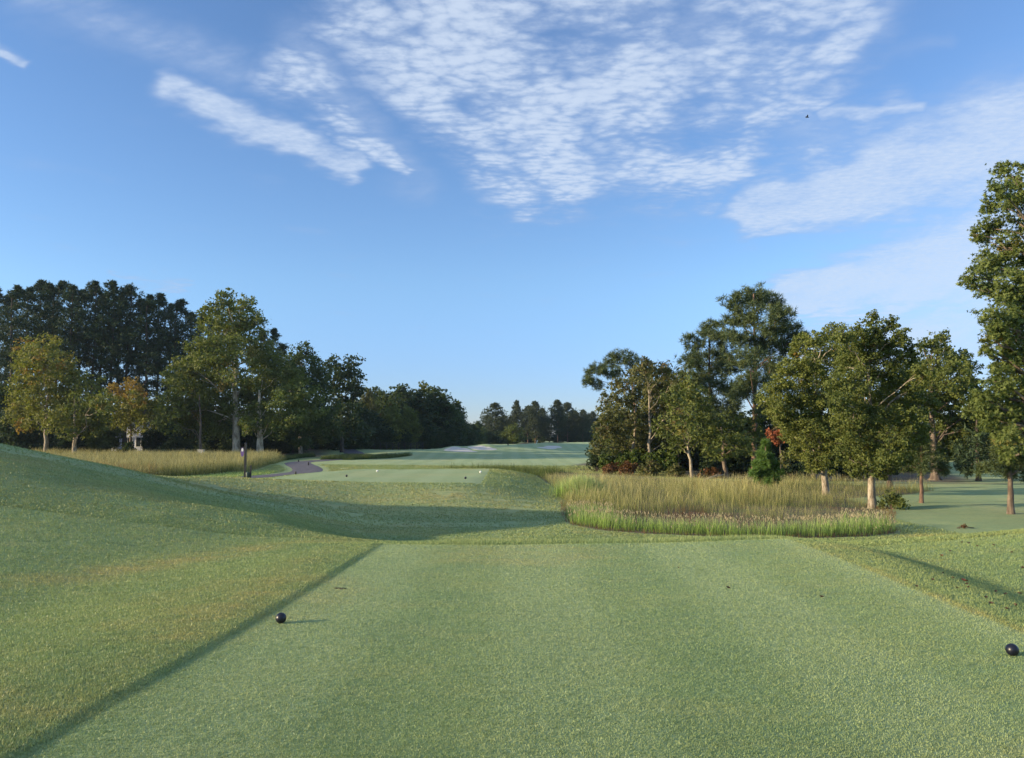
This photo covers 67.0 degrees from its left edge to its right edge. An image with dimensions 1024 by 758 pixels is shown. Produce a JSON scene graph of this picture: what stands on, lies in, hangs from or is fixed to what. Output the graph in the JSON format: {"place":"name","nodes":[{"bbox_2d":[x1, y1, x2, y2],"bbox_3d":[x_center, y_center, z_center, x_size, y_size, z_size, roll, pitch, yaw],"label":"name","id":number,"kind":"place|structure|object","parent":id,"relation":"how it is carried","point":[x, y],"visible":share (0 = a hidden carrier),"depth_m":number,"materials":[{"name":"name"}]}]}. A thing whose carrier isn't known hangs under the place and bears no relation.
{"place":"outdoors","nodes":[
{"label":"outdoors","id":0,"kind":"place"},
{"bbox_2d":[236,448,363,477],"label":"path","id":1,"kind":"structure","parent":0,"point":[302,467],"depth_m":62.64,"materials":[{"name":"grey asphalt"}]},
{"bbox_2d":[0,438,1023,757],"bbox_3d":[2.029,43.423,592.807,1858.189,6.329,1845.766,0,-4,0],"label":"ground","id":2,"kind":"structure","parent":0,"point":[956,500],"depth_m":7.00,"materials":[{"name":"green plant"}]},
{"bbox_2d":[0,381,44,442],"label":"understorey tree","id":3,"kind":"object","parent":2,"relation":"on","point":[2,393],"visible":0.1,"depth_m":101.79,"materials":[{"name":"green plant"}]},
{"bbox_2d":[0,405,51,450],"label":"understorey tree","id":4,"kind":"object","parent":2,"relation":"on","point":[9,435],"visible":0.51,"depth_m":94.57,"materials":[{"name":"green plant"}]},
{"bbox_2d":[0,284,53,392],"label":"pine tree","id":5,"kind":"object","parent":2,"relation":"on","point":[17,293],"visible":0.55,"depth_m":106.30,"materials":[{"name":"green plant"}]},
{"bbox_2d":[0,287,61,404],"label":"pine tree","id":6,"kind":"object","parent":2,"relation":"on","point":[32,294],"visible":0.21,"depth_m":112.56,"materials":[{"name":"green plant"}]},
{"bbox_2d":[8,279,60,387],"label":"pine tree","id":7,"kind":"object","parent":2,"relation":"on","point":[36,286],"visible":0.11,"depth_m":121.88,"materials":[{"name":"green plant"}]},
{"bbox_2d":[0,331,83,451],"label":"maple tree","id":8,"kind":"object","parent":2,"relation":"on","point":[54,370],"visible":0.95,"depth_m":82.43,"materials":[{"name":"green plant"}]},
{"bbox_2d":[15,282,76,410],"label":"pine tree","id":9,"kind":"object","parent":2,"relation":"on","point":[52,291],"visible":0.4,"depth_m":108.48,"materials":[{"name":"green plant"}]},
{"bbox_2d":[30,280,78,381],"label":"pine tree","id":10,"kind":"object","parent":2,"relation":"on","point":[60,285],"visible":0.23,"depth_m":116.77,"materials":[{"name":"green plant"}]},
{"bbox_2d":[34,422,81,451],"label":"understorey tree","id":11,"kind":"object","parent":2,"relation":"on","point":[58,443],"visible":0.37,"depth_m":94.65,"materials":[{"name":"green plant"}]},
{"bbox_2d":[42,282,102,402],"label":"pine tree","id":12,"kind":"object","parent":2,"relation":"on","point":[71,293],"visible":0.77,"depth_m":107.48,"materials":[{"name":"green plant"}]},
{"bbox_2d":[49,365,118,453],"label":"maple tree","id":13,"kind":"object","parent":2,"relation":"on","point":[89,416],"visible":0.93,"depth_m":82.12,"materials":[{"name":"green plant"}]},
{"bbox_2d":[65,288,102,403],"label":"pine tree","id":14,"kind":"object","parent":2,"relation":"on","point":[84,291],"visible":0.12,"depth_m":119.37,"materials":[{"name":"green plant"}]},
{"bbox_2d":[65,279,123,403],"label":"pine tree","id":15,"kind":"object","parent":2,"relation":"on","point":[94,289],"visible":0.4,"depth_m":110.57,"materials":[{"name":"green plant"}]},
{"bbox_2d":[75,296,121,394],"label":"pine tree","id":16,"kind":"object","parent":2,"relation":"on","point":[100,366],"visible":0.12,"depth_m":117.32,"materials":[{"name":"green plant"}]},
{"bbox_2d":[84,415,125,451],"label":"understorey tree","id":17,"kind":"object","parent":2,"relation":"on","point":[107,441],"visible":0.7,"depth_m":98.01,"materials":[{"name":"green plant"}]},
{"bbox_2d":[83,279,142,401],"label":"pine tree","id":18,"kind":"object","parent":2,"relation":"on","point":[113,290],"visible":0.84,"depth_m":108.25,"materials":[{"name":"green plant"}]},
{"bbox_2d":[103,283,152,446],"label":"pine tree","id":19,"kind":"object","parent":2,"relation":"on","point":[129,294],"visible":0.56,"depth_m":111.20,"materials":[{"name":"green plant"}]},
{"bbox_2d":[104,376,162,441],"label":"maple tree","id":20,"kind":"object","parent":2,"relation":"on","point":[129,398],"visible":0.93,"depth_m":95.22,"materials":[{"name":"green plant"}]},
{"bbox_2d":[112,411,165,451],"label":"house","id":21,"kind":"structure","parent":2,"relation":"on","point":[136,440],"depth_m":115.63,"materials":[{"name":"white"}]},
{"bbox_2d":[118,298,170,408],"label":"pine tree","id":22,"kind":"object","parent":2,"relation":"on","point":[141,308],"visible":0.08,"depth_m":118.41,"materials":[{"name":"green plant"}]},
{"bbox_2d":[117,293,181,451],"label":"pine tree","id":23,"kind":"object","parent":2,"relation":"on","point":[149,302],"visible":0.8,"depth_m":109.02,"materials":[{"name":"green plant"}]},
{"bbox_2d":[139,416,174,451],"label":"understorey tree","id":24,"kind":"object","parent":2,"relation":"on","point":[151,439],"visible":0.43,"depth_m":99.40,"materials":[{"name":"green plant"}]},
{"bbox_2d":[31,447,286,476],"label":"meadow grass","id":25,"kind":"structure","parent":2,"relation":"on","point":[176,463],"depth_m":62.51,"materials":[{"name":"beige plant"}]},
{"bbox_2d":[136,293,187,399],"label":"pine tree","id":26,"kind":"object","parent":2,"relation":"on","point":[161,299],"visible":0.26,"depth_m":113.27,"materials":[{"name":"green plant"}]},
{"bbox_2d":[145,298,200,397],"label":"pine tree","id":27,"kind":"object","parent":2,"relation":"on","point":[179,304],"visible":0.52,"depth_m":111.36,"materials":[{"name":"green plant"}]},
{"bbox_2d":[159,432,196,452],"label":"bush","id":28,"kind":"object","parent":2,"relation":"on","point":[177,443],"visible":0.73,"depth_m":90.95,"materials":[{"name":"green plant"}]},
{"bbox_2d":[147,364,213,448],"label":"maple tree","id":29,"kind":"object","parent":2,"relation":"on","point":[175,413],"visible":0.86,"depth_m":84.11,"materials":[{"name":"green plant"}]},
{"bbox_2d":[170,311,204,402],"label":"pine tree","id":30,"kind":"object","parent":2,"relation":"on","point":[193,315],"visible":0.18,"depth_m":117.00,"materials":[{"name":"green plant"}]},
{"bbox_2d":[164,415,216,449],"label":"understorey tree","id":31,"kind":"object","parent":2,"relation":"on","point":[190,435],"visible":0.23,"depth_m":96.39,"materials":[{"name":"green plant"}]},
{"bbox_2d":[178,313,219,403],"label":"pine tree","id":32,"kind":"object","parent":2,"relation":"on","point":[194,321],"visible":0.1,"depth_m":110.36,"materials":[{"name":"green plant"}]},
{"bbox_2d":[193,416,240,452],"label":"understorey tree","id":33,"kind":"object","parent":2,"relation":"on","point":[212,445],"visible":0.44,"depth_m":95.30,"materials":[{"name":"green plant"}]},
{"bbox_2d":[158,288,281,451],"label":"sycamore tree","id":34,"kind":"object","parent":2,"relation":"on","point":[230,340],"visible":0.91,"depth_m":87.45,"materials":[{"name":"green plant"}]},
{"bbox_2d":[175,469,276,476],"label":"verge grass","id":35,"kind":"structure","parent":2,"relation":"on","point":[256,472],"depth_m":53.13,"materials":[{"name":"green plant"}]},
{"bbox_2d":[239,412,275,452],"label":"understorey tree","id":36,"kind":"object","parent":2,"relation":"on","point":[250,442],"visible":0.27,"depth_m":98.89,"materials":[{"name":"green plant"}]},
{"bbox_2d":[255,420,290,453],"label":"understorey tree","id":37,"kind":"object","parent":2,"relation":"on","point":[278,445],"visible":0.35,"depth_m":100.88,"materials":[{"name":"green plant"}]},
{"bbox_2d":[235,344,329,452],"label":"sycamore tree","id":38,"kind":"object","parent":2,"relation":"on","point":[277,398],"visible":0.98,"depth_m":85.70,"materials":[{"name":"green plant"}]},
{"bbox_2d":[278,423,308,452],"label":"understorey tree","id":39,"kind":"object","parent":2,"relation":"on","point":[289,448],"visible":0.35,"depth_m":102.04,"materials":[{"name":"green plant"}]},
{"bbox_2d":[268,340,347,453],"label":"maple tree","id":40,"kind":"object","parent":2,"relation":"on","point":[317,371],"visible":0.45,"depth_m":92.18,"materials":[{"name":"green plant"}]},
{"bbox_2d":[314,352,376,451],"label":"maple tree","id":41,"kind":"object","parent":2,"relation":"on","point":[354,388],"visible":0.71,"depth_m":101.55,"materials":[{"name":"green plant"}]},
{"bbox_2d":[281,452,412,459],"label":"scrub grass","id":42,"kind":"structure","parent":2,"relation":"on","point":[349,456],"depth_m":87.37,"materials":[{"name":"green plant"}]},
{"bbox_2d":[335,417,373,448],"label":"understorey tree","id":43,"kind":"object","parent":2,"relation":"on","point":[356,446],"visible":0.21,"depth_m":111.05,"materials":[{"name":"green plant"}]},
{"bbox_2d":[345,406,384,448],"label":"understorey tree","id":44,"kind":"object","parent":2,"relation":"on","point":[369,420],"visible":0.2,"depth_m":121.09,"materials":[{"name":"green plant"}]},
{"bbox_2d":[359,387,379,412],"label":"broadleaf tree","id":45,"kind":"object","parent":2,"relation":"on","point":[368,398],"visible":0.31,"depth_m":139.19,"materials":[{"name":"green plant"}]},
{"bbox_2d":[371,423,399,449],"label":"broadleaf tree","id":46,"kind":"object","parent":2,"relation":"on","point":[387,436],"visible":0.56,"depth_m":122.86,"materials":[{"name":"green plant"}]},
{"bbox_2d":[376,401,407,449],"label":"broadleaf tree","id":47,"kind":"object","parent":2,"relation":"on","point":[391,417],"visible":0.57,"depth_m":126.61,"materials":[{"name":"green plant"}]},
{"bbox_2d":[377,383,414,445],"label":"broadleaf tree","id":48,"kind":"object","parent":2,"relation":"on","point":[402,388],"visible":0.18,"depth_m":143.98,"materials":[{"name":"green plant"}]},
{"bbox_2d":[395,428,413,449],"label":"broadleaf tree","id":49,"kind":"object","parent":2,"relation":"on","point":[405,438],"visible":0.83,"depth_m":126.98,"materials":[{"name":"green plant"}]},
{"bbox_2d":[398,404,423,448],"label":"broadleaf tree","id":50,"kind":"object","parent":2,"relation":"on","point":[409,414],"visible":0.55,"depth_m":129.04,"materials":[{"name":"green plant"}]},
{"bbox_2d":[391,389,443,447],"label":"broadleaf tree","id":51,"kind":"object","parent":2,"relation":"on","point":[409,401],"visible":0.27,"depth_m":136.48,"materials":[{"name":"green plant"}]},
{"bbox_2d":[412,419,445,448],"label":"broadleaf tree","id":52,"kind":"object","parent":2,"relation":"on","point":[430,437],"visible":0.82,"depth_m":130.52,"materials":[{"name":"green plant"}]},
{"bbox_2d":[417,385,467,447],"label":"broadleaf tree","id":53,"kind":"object","parent":2,"relation":"on","point":[443,400],"visible":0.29,"depth_m":138.74,"materials":[{"name":"green plant"}]},
{"bbox_2d":[433,415,459,447],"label":"broadleaf tree","id":54,"kind":"object","parent":2,"relation":"on","point":[450,439],"visible":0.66,"depth_m":136.66,"materials":[{"name":"green plant"}]},
{"bbox_2d":[431,403,466,445],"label":"broadleaf tree","id":55,"kind":"object","parent":2,"relation":"on","point":[461,441],"visible":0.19,"depth_m":141.32,"materials":[{"name":"green plant"}]},
{"bbox_2d":[452,399,471,445],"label":"broadleaf tree","id":56,"kind":"object","parent":2,"relation":"on","point":[457,404],"visible":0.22,"depth_m":145.55,"materials":[{"name":"green plant"}]},
{"bbox_2d":[479,402,512,431],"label":"pine tree","id":57,"kind":"object","parent":2,"relation":"on","point":[499,421],"visible":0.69,"depth_m":213.30,"materials":[{"name":"green plant"}]},
{"bbox_2d":[438,462,572,478],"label":"reeds","id":58,"kind":"object","parent":2,"relation":"on","point":[538,471],"visible":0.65,"depth_m":55.93,"materials":[{"name":"green plant"}]},
{"bbox_2d":[0,443,1023,545],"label":"rough grass","id":59,"kind":"structure","parent":2,"relation":"on","point":[535,479],"depth_m":23.35,"materials":[{"name":"green plant"}]},
{"bbox_2d":[497,423,528,443],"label":"tree","id":60,"kind":"object","parent":2,"relation":"on","point":[512,434],"visible":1,"depth_m":194.65,"materials":[{"name":"green plant"}]},
{"bbox_2d":[508,399,525,433],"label":"pine tree","id":61,"kind":"object","parent":2,"relation":"on","point":[515,412],"visible":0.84,"depth_m":211.33,"materials":[{"name":"green plant"}]},
{"bbox_2d":[518,400,550,442],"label":"pine tree","id":62,"kind":"object","parent":2,"relation":"on","point":[534,413],"visible":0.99,"depth_m":208.81,"materials":[{"name":"green plant"}]},
{"bbox_2d":[547,399,569,442],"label":"pine tree","id":63,"kind":"object","parent":2,"relation":"on","point":[559,418],"visible":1,"depth_m":211.19,"materials":[{"name":"green plant"}]},
{"bbox_2d":[553,402,579,442],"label":"pine tree","id":64,"kind":"object","parent":2,"relation":"on","point":[567,407],"visible":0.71,"depth_m":218.91,"materials":[{"name":"green plant"}]},
{"bbox_2d":[548,471,612,501],"bbox_3d":[2.918,4.537,32.310,3.370,1.598,4.073,0,-4,0],"label":"grass clump","id":65,"kind":"object","parent":2,"relation":"on","point":[581,480],"visible":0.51,"depth_m":31.90,"materials":[{"name":"green plant"}]},
{"bbox_2d":[572,409,593,439],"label":"pine tree","id":66,"kind":"object","parent":2,"relation":"on","point":[583,425],"visible":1,"depth_m":216.81,"materials":[{"name":"green plant"}]},
{"bbox_2d":[586,450,606,471],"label":"bush","id":67,"kind":"object","parent":2,"relation":"on","point":[593,461],"visible":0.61,"depth_m":59.55,"materials":[{"name":"green plant"}]},
{"bbox_2d":[584,410,634,467],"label":"backdrop tree","id":68,"kind":"object","parent":2,"relation":"on","point":[593,427],"visible":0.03,"depth_m":65.71,"materials":[{"name":"green plant"}]},
{"bbox_2d":[597,448,622,471],"bbox_3d":[7.325,6.016,56.830,2.222,2.034,1.611,2,-5,-28],"label":"bush","id":69,"kind":"object","parent":2,"relation":"on","point":[604,460],"visible":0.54,"depth_m":56.54,"materials":[{"name":"green plant"}]},
{"bbox_2d":[581,347,654,468],"bbox_3d":[7.982,2.332,61.999,6.664,10.153,4.683,2,-4,-21],"label":"pine tree","id":70,"kind":"object","parent":2,"relation":"on","point":[610,361],"visible":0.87,"depth_m":61.69,"materials":[{"name":"green plant"}]},
{"bbox_2d":[588,366,664,472],"bbox_3d":[8.917,2.757,56.947,8.307,8.610,5.114,4,-6,-41],"label":"oak tree","id":71,"kind":"object","parent":2,"relation":"on","point":[611,411],"visible":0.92,"depth_m":55.70,"materials":[{"name":"green plant"}]},
{"bbox_2d":[614,447,646,473],"bbox_3d":[8.434,5.838,54.757,2.596,2.046,1.508,-1,-4,11],"label":"bush","id":72,"kind":"object","parent":2,"relation":"on","point":[629,455],"visible":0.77,"depth_m":54.66,"materials":[{"name":"green plant"}]},
{"bbox_2d":[616,460,644,474],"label":"bush","id":73,"kind":"object","parent":2,"relation":"on","point":[627,466],"visible":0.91,"depth_m":52.40,"materials":[{"name":"brown plant"}]},
{"bbox_2d":[636,458,663,475],"bbox_3d":[9.201,5.952,51.525,1.636,1.440,1.432,3,-5,-32],"label":"bush","id":74,"kind":"object","parent":2,"relation":"on","point":[652,466],"visible":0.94,"depth_m":51.42,"materials":[{"name":"green plant"}]},
{"bbox_2d":[598,364,705,452],"bbox_3d":[11.416,2.896,62.483,9.848,9.018,7.016,0,-4,0],"label":"oak tree","id":75,"kind":"object","parent":2,"relation":"on","point":[643,406],"visible":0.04,"depth_m":61.91,"materials":[{"name":"green plant"}]},
{"bbox_2d":[642,449,669,474],"bbox_3d":[9.952,5.787,53.474,1.863,1.957,1.571,3,-5,-33],"label":"bush","id":76,"kind":"object","parent":2,"relation":"on","point":[657,456],"visible":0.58,"depth_m":53.41,"materials":[{"name":"green plant"}]},
{"bbox_2d":[612,404,705,470],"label":"backdrop tree","id":77,"kind":"object","parent":2,"relation":"on","point":[684,459],"visible":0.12,"depth_m":60.15,"materials":[{"name":"green plant"}]},
{"bbox_2d":[631,355,701,467],"bbox_3d":[11.156,2.733,55.499,5.182,8.447,7.603,-1,-4,9],"label":"oak tree","id":78,"kind":"object","parent":2,"relation":"on","point":[664,371],"visible":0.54,"depth_m":54.85,"materials":[{"name":"green plant"}]},
{"bbox_2d":[662,449,680,470],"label":"bush","id":79,"kind":"object","parent":2,"relation":"on","point":[668,461],"visible":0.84,"depth_m":51.52,"materials":[{"name":"green plant"}]},
{"bbox_2d":[665,463,685,476],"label":"bush","id":80,"kind":"object","parent":2,"relation":"on","point":[674,469],"visible":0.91,"depth_m":50.22,"materials":[{"name":"green plant"}]},
{"bbox_2d":[650,370,719,477],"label":"oak tree","id":81,"kind":"object","parent":2,"relation":"on","point":[684,432],"visible":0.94,"depth_m":48.73,"materials":[{"name":"green plant"}]},
{"bbox_2d":[698,453,722,472],"bbox_3d":[13.158,5.815,51.803,2.020,1.686,1.465,2,-4,-22],"label":"bush","id":82,"kind":"object","parent":2,"relation":"on","point":[710,464],"visible":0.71,"depth_m":51.47,"materials":[{"name":"green plant"}]},
{"bbox_2d":[673,315,752,462],"bbox_3d":[14.807,1.042,56.372,5.818,11.942,8.404,-1,-4,19],"label":"pine tree","id":83,"kind":"object","parent":2,"relation":"on","point":[693,359],"visible":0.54,"depth_m":55.59,"materials":[{"name":"green plant"}]},
{"bbox_2d":[563,486,897,537],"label":"foxtail grass","id":84,"kind":"structure","parent":2,"relation":"on","point":[582,515],"depth_m":20.86,"materials":[{"name":"green plant"}]},
{"bbox_2d":[560,501,900,537],"bbox_3d":[7.631,4.412,24.585,12.220,0.381,10.391,0,-4,0],"label":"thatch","id":85,"kind":"object","parent":2,"relation":"on","point":[573,522],"visible":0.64,"depth_m":21.19,"materials":[{"name":"green plant"}]},
{"bbox_2d":[700,409,769,478],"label":"oak tree","id":86,"kind":"object","parent":2,"relation":"on","point":[740,437],"visible":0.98,"depth_m":48.74,"materials":[{"name":"green plant"}]},
{"bbox_2d":[727,461,750,475],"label":"bush","id":87,"kind":"object","parent":2,"relation":"on","point":[738,468],"visible":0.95,"depth_m":52.47,"materials":[{"name":"green plant"}]},
{"bbox_2d":[718,413,779,467],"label":"backdrop tree","id":88,"kind":"object","parent":2,"relation":"on","point":[743,459],"visible":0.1,"depth_m":60.61,"materials":[{"name":"green plant"}]},
{"bbox_2d":[712,280,812,468],"bbox_3d":[16.435,-0.261,50.991,11.821,13.677,6.977,3,-5,-40],"label":"pine tree","id":89,"kind":"object","parent":2,"relation":"on","point":[772,336],"visible":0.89,"depth_m":50.93,"materials":[{"name":"green plant"}]},
{"bbox_2d":[747,438,786,488],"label":"young pine","id":90,"kind":"object","parent":2,"relation":"on","point":[766,469],"visible":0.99,"depth_m":36.55,"materials":[{"name":"green plant"}]},
{"bbox_2d":[743,405,798,464],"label":"backdrop tree","id":91,"kind":"object","parent":2,"relation":"on","point":[766,423],"visible":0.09,"depth_m":64.18,"materials":[{"name":"green plant"}]},
{"bbox_2d":[765,419,795,482],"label":"red maple","id":92,"kind":"object","parent":2,"relation":"on","point":[776,442],"visible":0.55,"depth_m":42.54,"materials":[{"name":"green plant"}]},
{"bbox_2d":[779,462,810,480],"bbox_3d":[16.242,5.419,44.845,1.979,1.330,1.189,-2,-5,24],"label":"bush","id":93,"kind":"object","parent":2,"relation":"on","point":[792,471],"visible":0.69,"depth_m":44.71,"materials":[{"name":"green plant"}]},
{"bbox_2d":[754,321,862,495],"bbox_3d":[13.524,1.327,34.658,4.757,8.014,5.838,-2,-5,29],"label":"maple tree","id":94,"kind":"object","parent":2,"relation":"on","point":[811,368],"visible":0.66,"depth_m":33.57,"materials":[{"name":"green plant"}]},
{"bbox_2d":[821,309,944,508],"bbox_3d":[13.678,1.109,28.472,4.068,7.556,6.557,-2,-5,27],"label":"maple tree","id":95,"kind":"object","parent":2,"relation":"on","point":[864,421],"visible":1,"depth_m":28.02,"materials":[{"name":"green plant"}]},
{"bbox_2d":[876,486,910,509],"bbox_3d":[13.706,4.359,27.880,1.055,0.971,1.053,0,-4,0],"label":"shrub","id":96,"kind":"object","parent":2,"relation":"on","point":[895,502],"visible":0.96,"depth_m":27.87,"materials":[{"name":"green plant"}]},
{"bbox_2d":[894,416,954,502],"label":"pine tree","id":97,"kind":"object","parent":2,"relation":"on","point":[941,466],"visible":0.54,"depth_m":30.27,"materials":[{"name":"green plant"}]},
{"bbox_2d":[901,327,986,479],"bbox_3d":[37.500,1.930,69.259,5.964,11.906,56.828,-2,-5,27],"label":"oak tree","id":98,"kind":"object","parent":2,"relation":"on","point":[953,389],"visible":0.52,"depth_m":46.77,"materials":[{"name":"green plant"}]},
{"bbox_2d":[948,385,1022,480],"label":"pine tree","id":99,"kind":"object","parent":2,"relation":"on","point":[963,465],"visible":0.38,"depth_m":45.20,"materials":[{"name":"green plant"}]},
{"bbox_2d":[955,159,1023,465],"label":"sweetgum tree","id":100,"kind":"object","parent":2,"relation":"on","point":[989,407],"visible":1,"depth_m":23.94,"materials":[{"name":"green plant"}]},
{"bbox_2d":[971,443,1023,513],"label":"broadleaf tree","id":101,"kind":"object","parent":2,"relation":"on","point":[1010,472],"visible":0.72,"depth_m":25.96,"materials":[{"name":"plant"}]},
{"bbox_2d":[0,0,1023,432],"label":"sky","id":102,"kind":"structure","parent":0,"point":[483,202],"materials":[{"name":"blue"}]},
{"bbox_2d":[540,470,934,525],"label":"tall grass","id":103,"kind":"structure","parent":0,"point":[737,486],"depth_m":31.30,"materials":[{"name":"plant"}]},
{"bbox_2d":[616,499,866,531],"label":"russet grass","id":104,"kind":"structure","parent":0,"point":[701,512],"depth_m":24.39,"materials":[{"name":"brown plant"}]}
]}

